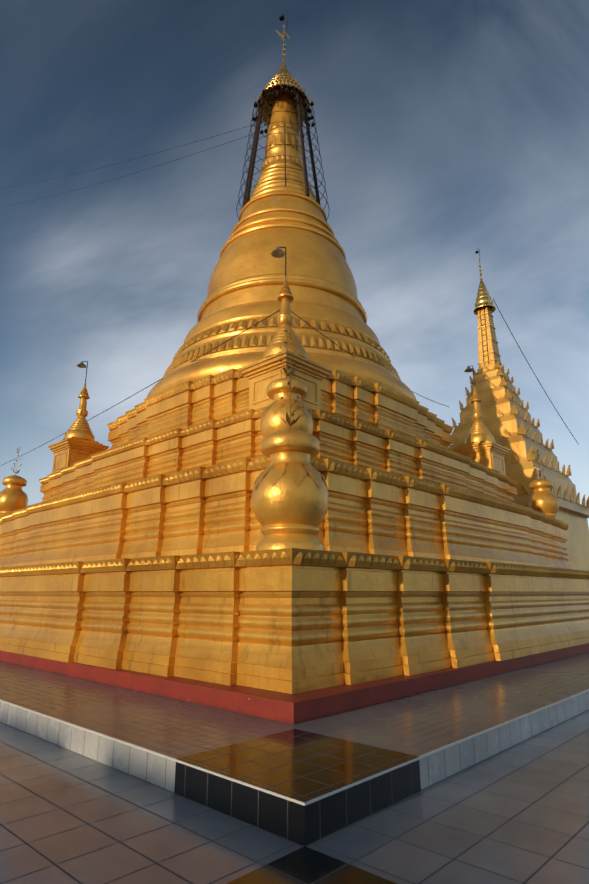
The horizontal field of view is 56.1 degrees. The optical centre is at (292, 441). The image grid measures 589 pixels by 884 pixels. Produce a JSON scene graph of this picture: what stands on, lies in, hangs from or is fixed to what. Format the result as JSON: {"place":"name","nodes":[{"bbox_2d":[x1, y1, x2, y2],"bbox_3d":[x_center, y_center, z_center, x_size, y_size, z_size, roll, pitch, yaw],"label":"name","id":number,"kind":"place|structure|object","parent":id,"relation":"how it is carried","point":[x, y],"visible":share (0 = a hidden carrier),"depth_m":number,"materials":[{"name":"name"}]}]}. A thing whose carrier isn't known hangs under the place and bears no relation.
{"place":"outdoors","nodes":[
{"label":"outdoors","id":0,"kind":"place"},
{"bbox_2d":[0,119,578,465],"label":"wires","id":1,"kind":"object","parent":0,"point":[268,316],"visible":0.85,"depth_m":20.76,"materials":[{"name":"black metal"}]},
{"bbox_2d":[0,548,588,693],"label":"base wall","id":2,"kind":"structure","parent":0,"point":[291,628],"depth_m":5.75,"materials":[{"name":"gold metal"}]},
{"bbox_2d":[0,455,573,569],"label":"terrace","id":3,"kind":"structure","parent":2,"relation":"on","point":[216,514],"depth_m":8.49,"materials":[{"name":"gold metal"}]},
{"bbox_2d":[0,475,27,516],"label":"pot","id":4,"kind":"object","parent":3,"relation":"on","point":[13,496],"visible":0.73,"depth_m":13.70,"materials":[{"name":"gold metal"}]},
{"bbox_2d":[11,446,21,473],"bbox_3d":[-7.057,0.471,14.143,0.284,0.788,0.272,-14,-21,41],"label":"plant ornament","id":5,"kind":"object","parent":4,"relation":"on","point":[17,462],"visible":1,"depth_m":14.11,"materials":[{"name":"grey metal"}]},
{"bbox_2d":[39,406,517,502],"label":"terrace","id":6,"kind":"structure","parent":3,"relation":"on","point":[240,439],"depth_m":9.94,"materials":[{"name":"gold metal"}]},
{"bbox_2d":[48,436,108,473],"bbox_3d":[-5.530,0.476,14.208,1.109,1.000,1.109,-14,-21,41],"label":"pedestal","id":7,"kind":"object","parent":6,"relation":"on","point":[69,451],"visible":0.52,"depth_m":13.88,"materials":[{"name":"gold metal"}]},
{"bbox_2d":[63,382,94,440],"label":"spire","id":8,"kind":"structure","parent":7,"relation":"on","point":[80,427],"depth_m":14.32,"materials":[{"name":"gold metal"}]},
{"bbox_2d":[76,361,86,367],"bbox_3d":[-5.663,-2.107,14.874,0.253,0.140,0.260,-14,-21,41],"label":"stupa lamp","id":9,"kind":"object","parent":7,"relation":"attached to","point":[81,365],"visible":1,"depth_m":14.90,"materials":[{"name":"metal"}]},
{"bbox_2d":[40,409,516,486],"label":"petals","id":10,"kind":"object","parent":6,"relation":"on","point":[255,415],"visible":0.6,"depth_m":10.27,"materials":[{"name":"gold metal"}]},
{"bbox_2d":[107,363,453,448],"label":"terrace","id":11,"kind":"structure","parent":6,"relation":"on","point":[220,400],"depth_m":11.61,"materials":[{"name":"gold metal"}]},
{"bbox_2d":[108,371,451,432],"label":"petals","id":12,"kind":"object","parent":11,"relation":"on","point":[237,376],"visible":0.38,"depth_m":11.89,"materials":[{"name":"gold metal"}]},
{"bbox_2d":[146,93,415,399],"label":"stupa dome","id":13,"kind":"structure","parent":11,"relation":"on","point":[246,281],"depth_m":13.58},
{"bbox_2d":[163,115,400,379],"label":"stupa petals","id":14,"kind":"object","parent":13,"relation":"attached to","point":[273,321],"visible":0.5,"depth_m":12.53,"materials":[{"name":"gold metal"}]},
{"bbox_2d":[236,88,329,218],"bbox_3d":[-0.273,-8.619,16.858,2.759,4.157,2.759,-14,-21,41],"label":"scaffolding","id":15,"kind":"object","parent":13,"relation":"attached to","point":[250,172],"visible":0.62,"depth_m":16.25,"materials":[{"name":"grey metal"}]},
{"bbox_2d":[255,56,311,127],"bbox_3d":[-0.272,-11.450,17.634,1.782,2.197,1.780,-14,-21,41],"label":"umbrella finial","id":16,"kind":"object","parent":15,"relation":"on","point":[284,77],"visible":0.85,"depth_m":17.65,"materials":[{"name":"gold metal"}]},
{"bbox_2d":[275,24,289,55],"bbox_3d":[-0.273,-13.050,18.070,0.126,1.668,0.714,-14,-21,41],"label":"weather vane","id":17,"kind":"object","parent":16,"relation":"on","point":[282,36],"visible":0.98,"depth_m":18.05,"materials":[{"name":"gold metal"}]},
{"bbox_2d":[252,86,314,135],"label":"bells","id":18,"kind":"object","parent":16,"relation":"hanging from","point":[261,104],"visible":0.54,"depth_m":16.76,"materials":[{"name":"black metal"}]},
{"bbox_2d":[239,350,330,410],"bbox_3d":[-0.117,-0.870,9.288,1.109,1.000,1.109,-14,-21,41],"label":"pedestal","id":19,"kind":"object","parent":6,"relation":"on","point":[261,375],"visible":0.5,"depth_m":9.04,"materials":[{"name":"gold metal"}]},
{"bbox_2d":[271,247,284,257],"bbox_3d":[-0.250,-3.454,9.954,0.253,0.140,0.260,-14,-21,41],"label":"stupa lamp","id":20,"kind":"object","parent":19,"relation":"attached to","point":[277,252],"visible":1,"depth_m":9.99,"materials":[{"name":"gold metal"}]},
{"bbox_2d":[263,277,307,358],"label":"spire","id":21,"kind":"structure","parent":19,"relation":"on","point":[285,298],"depth_m":9.41,"materials":[{"name":"gold metal"}]},
{"bbox_2d":[280,247,285,276],"bbox_3d":[-0.168,-3.094,9.882,0.022,0.929,0.130,-47,-49,69],"label":"stupa rod","id":22,"kind":"object","parent":21,"relation":"on","point":[285,259],"visible":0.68,"depth_m":9.94,"materials":[{"name":"brown metal"}]},
{"bbox_2d":[451,440,509,476],"bbox_3d":[4.985,0.558,14.509,1.109,1.000,1.109,-14,-21,41],"label":"pedestal","id":23,"kind":"object","parent":6,"relation":"on","point":[490,454],"visible":0.48,"depth_m":14.17,"materials":[{"name":"gold metal"}]},
{"bbox_2d":[464,366,473,371],"bbox_3d":[4.852,-2.025,15.175,0.253,0.140,0.260,-14,-21,41],"label":"stupa lamp","id":24,"kind":"object","parent":23,"relation":"attached to","point":[468,369],"visible":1,"depth_m":15.19,"materials":[{"name":"grey metal"}]},
{"bbox_2d":[465,386,495,443],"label":"spire","id":25,"kind":"structure","parent":23,"relation":"on","point":[479,431],"depth_m":14.61,"materials":[{"name":"gold metal"}]},
{"bbox_2d":[0,458,568,529],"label":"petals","id":26,"kind":"object","parent":3,"relation":"on","point":[251,467],"visible":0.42,"depth_m":8.71,"materials":[{"name":"gold metal"}]},
{"bbox_2d":[260,378,312,437],"bbox_3d":[-0.072,-0.318,7.571,0.744,1.189,0.726,-14,-21,41],"label":"pot","id":27,"kind":"object","parent":3,"relation":"on","point":[274,414],"visible":0.6,"depth_m":7.36,"materials":[{"name":"gold metal"}]},
{"bbox_2d":[280,330,297,375],"bbox_3d":[-0.075,-1.250,7.852,0.260,0.788,0.290,-14,-21,41],"label":"plant ornament","id":28,"kind":"object","parent":27,"relation":"on","point":[284,368],"visible":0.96,"depth_m":7.82,"materials":[{"name":"gold metal"}]},
{"bbox_2d":[528,478,558,519],"bbox_3d":[6.495,1.521,14.293,0.744,1.189,0.726,-14,-21,41],"label":"pot","id":29,"kind":"object","parent":3,"relation":"on","point":[543,498],"visible":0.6,"depth_m":14.06,"materials":[{"name":"gold metal"}]},
{"bbox_2d":[535,450,543,477],"bbox_3d":[6.479,0.577,14.530,0.284,0.788,0.272,-14,-21,41],"label":"plant ornament","id":30,"kind":"object","parent":29,"relation":"on","point":[539,467],"visible":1,"depth_m":14.51,"materials":[{"name":"metal"}]},
{"bbox_2d":[252,428,328,550],"bbox_3d":[-0.018,0.467,5.495,0.783,1.252,0.764,-14,-21,41],"label":"pot","id":31,"kind":"object","parent":2,"relation":"on","point":[290,499],"visible":0.96,"depth_m":5.20,"materials":[{"name":"gold metal"}]},
{"bbox_2d":[280,358,305,427],"bbox_3d":[0.004,-0.501,5.758,0.293,0.788,0.254,-14,-21,41],"label":"plant ornament","id":32,"kind":"object","parent":31,"relation":"on","point":[289,422],"visible":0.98,"depth_m":5.74,"materials":[{"name":"gold metal"}]},
{"bbox_2d":[0,552,588,578],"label":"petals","id":33,"kind":"object","parent":2,"relation":"on","point":[339,562],"visible":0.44,"depth_m":5.95,"materials":[{"name":"gold metal"}]},
{"bbox_2d":[0,710,588,883],"bbox_3d":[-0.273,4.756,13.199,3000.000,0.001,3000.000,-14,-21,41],"label":"ground","id":34,"kind":"structure","parent":0,"point":[518,813],"depth_m":2.69,"materials":[{"name":"tile"}]},
{"bbox_2d":[0,691,588,792],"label":"platform riser","id":35,"kind":"object","parent":34,"relation":"on","point":[159,771],"visible":0.4,"depth_m":3.85,"materials":[{"name":"tile"}]},
{"bbox_2d":[0,653,588,801],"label":"tiled walkway","id":36,"kind":"structure","parent":35,"relation":"on","point":[418,725],"depth_m":4.46,"materials":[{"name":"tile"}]},
{"bbox_2d":[0,643,588,724],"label":"plinth","id":37,"kind":"structure","parent":36,"relation":"on","point":[296,708],"depth_m":5.04,"materials":[{"name":"red paint"}]},
{"bbox_2d":[177,729,417,800],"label":"corner floor tiles","id":38,"kind":"object","parent":36,"relation":"on","point":[300,765],"visible":1,"depth_m":3.15,"materials":[{"name":"tile"}]},
{"bbox_2d":[0,689,588,805],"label":"platform nosing","id":39,"kind":"object","parent":35,"relation":"on","point":[305,803],"visible":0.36,"depth_m":3.27,"materials":[{"name":"white stone"}]},
{"bbox_2d":[174,757,420,846],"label":"black tile curb","id":40,"kind":"structure","parent":34,"relation":"on","point":[302,825],"depth_m":2.79,"materials":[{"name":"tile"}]},
{"bbox_2d":[227,846,396,883],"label":"dark floor tiles","id":41,"kind":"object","parent":34,"relation":"on","point":[304,865],"depth_m":2.25,"materials":[{"name":"tile"}]},
{"bbox_2d":[0,0,588,526],"label":"sky","id":42,"kind":"structure","parent":0,"point":[448,131],"materials":[{"name":"blue"}]},
{"bbox_2d":[449,249,588,570],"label":"tower","id":43,"kind":"structure","parent":0,"point":[509,424],"depth_m":19.08,"materials":[{"name":"gold metal"}]},
{"bbox_2d":[473,259,495,314],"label":"finial","id":44,"kind":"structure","parent":43,"relation":"on","point":[483,299],"depth_m":21.52,"materials":[{"name":"gold metal"}]}
]}

